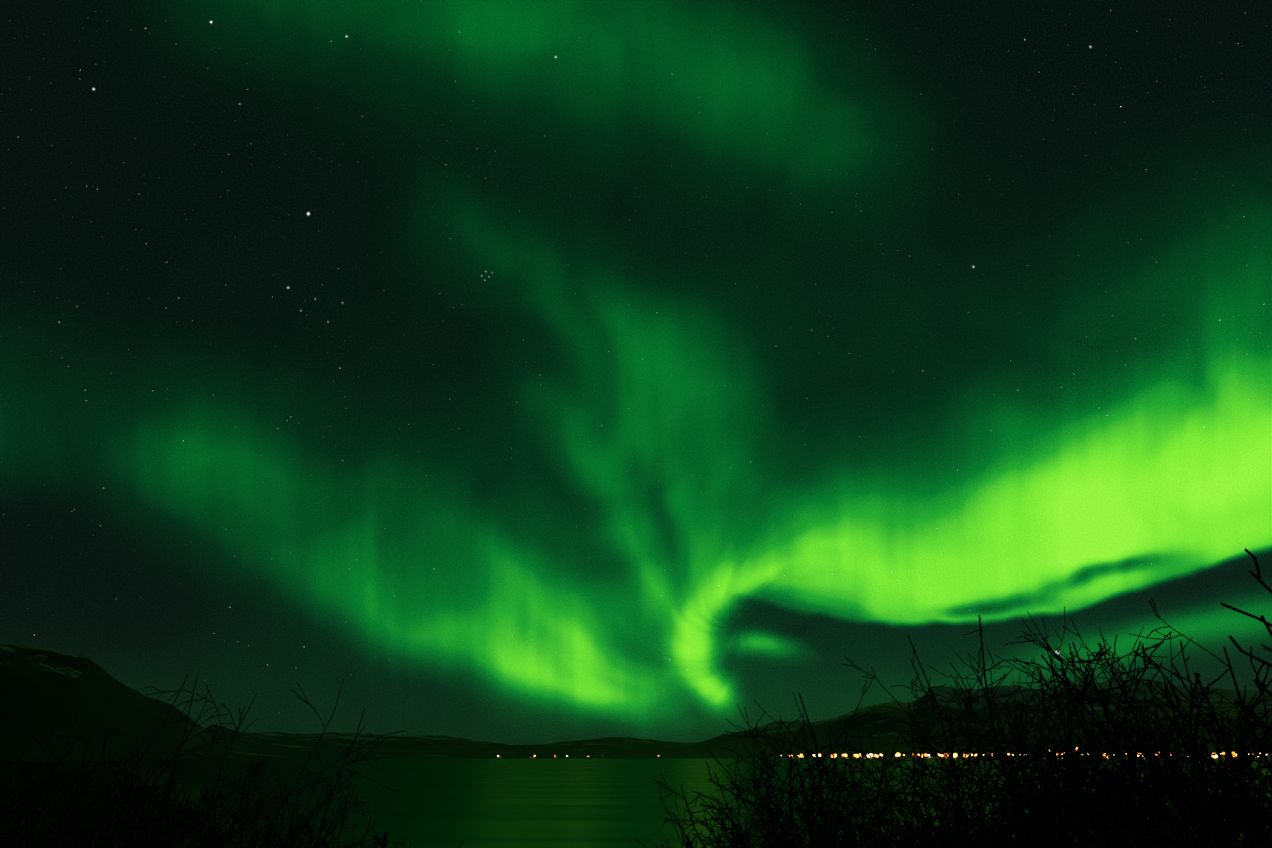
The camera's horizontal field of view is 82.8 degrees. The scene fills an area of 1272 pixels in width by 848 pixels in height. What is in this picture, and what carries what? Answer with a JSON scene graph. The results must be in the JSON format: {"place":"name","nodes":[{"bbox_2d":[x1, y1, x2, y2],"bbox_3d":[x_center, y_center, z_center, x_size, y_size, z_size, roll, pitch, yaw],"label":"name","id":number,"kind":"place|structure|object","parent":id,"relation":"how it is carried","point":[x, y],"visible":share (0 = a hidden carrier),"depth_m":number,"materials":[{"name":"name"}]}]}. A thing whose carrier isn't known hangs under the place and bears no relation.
{"place":"outdoors","nodes":[
{"label":"outdoors","id":0,"kind":"place"},
{"bbox_2d":[0,641,1271,847],"bbox_3d":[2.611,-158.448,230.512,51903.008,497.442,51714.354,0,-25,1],"label":"terrain","id":1,"kind":"structure","parent":0,"point":[46,689],"depth_m":2728.97,"materials":[{"name":"black"}]},
{"bbox_2d":[0,670,405,847],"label":"shrub whips","id":2,"kind":"object","parent":1,"relation":"on","point":[126,778],"visible":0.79,"depth_m":7.77,"materials":[{"name":"black plant"}]},
{"bbox_2d":[0,751,490,847],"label":"shrubs","id":3,"kind":"object","parent":1,"relation":"on","point":[40,822],"visible":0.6,"depth_m":7.93,"materials":[{"name":"black plant"}]},
{"bbox_2d":[0,693,1271,847],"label":"shrubs","id":4,"kind":"object","parent":1,"relation":"on","point":[143,828],"visible":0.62,"depth_m":4.78,"materials":[{"name":"black plant"}]},
{"bbox_2d":[497,748,1269,757],"bbox_3d":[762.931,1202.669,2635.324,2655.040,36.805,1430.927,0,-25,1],"label":"town lights","id":5,"kind":"object","parent":1,"relation":"on","point":[956,755],"visible":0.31,"depth_m":2830.49},
{"bbox_2d":[635,597,1271,847],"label":"shrubs","id":6,"kind":"object","parent":1,"relation":"on","point":[1234,798],"visible":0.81,"depth_m":5.83,"materials":[{"name":"black plant"}]},
{"bbox_2d":[661,796,1271,847],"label":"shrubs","id":7,"kind":"object","parent":1,"relation":"on","point":[944,844],"visible":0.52,"depth_m":3.98,"materials":[{"name":"black plant"}]},
{"bbox_2d":[1064,548,1271,847],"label":"branches","id":8,"kind":"object","parent":1,"relation":"on","point":[1207,812],"visible":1,"depth_m":2.22,"materials":[{"name":"black plant"}]},
{"bbox_2d":[0,758,1271,847],"bbox_3d":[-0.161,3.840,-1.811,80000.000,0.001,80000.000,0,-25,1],"label":"lake water","id":9,"kind":"structure","parent":0,"point":[543,803],"depth_m":90.81,"materials":[{"name":"liquid"}]},
{"bbox_2d":[0,0,1271,744],"label":"sky","id":10,"kind":"structure","parent":0,"point":[512,372],"materials":[{"name":"green"}]}
]}

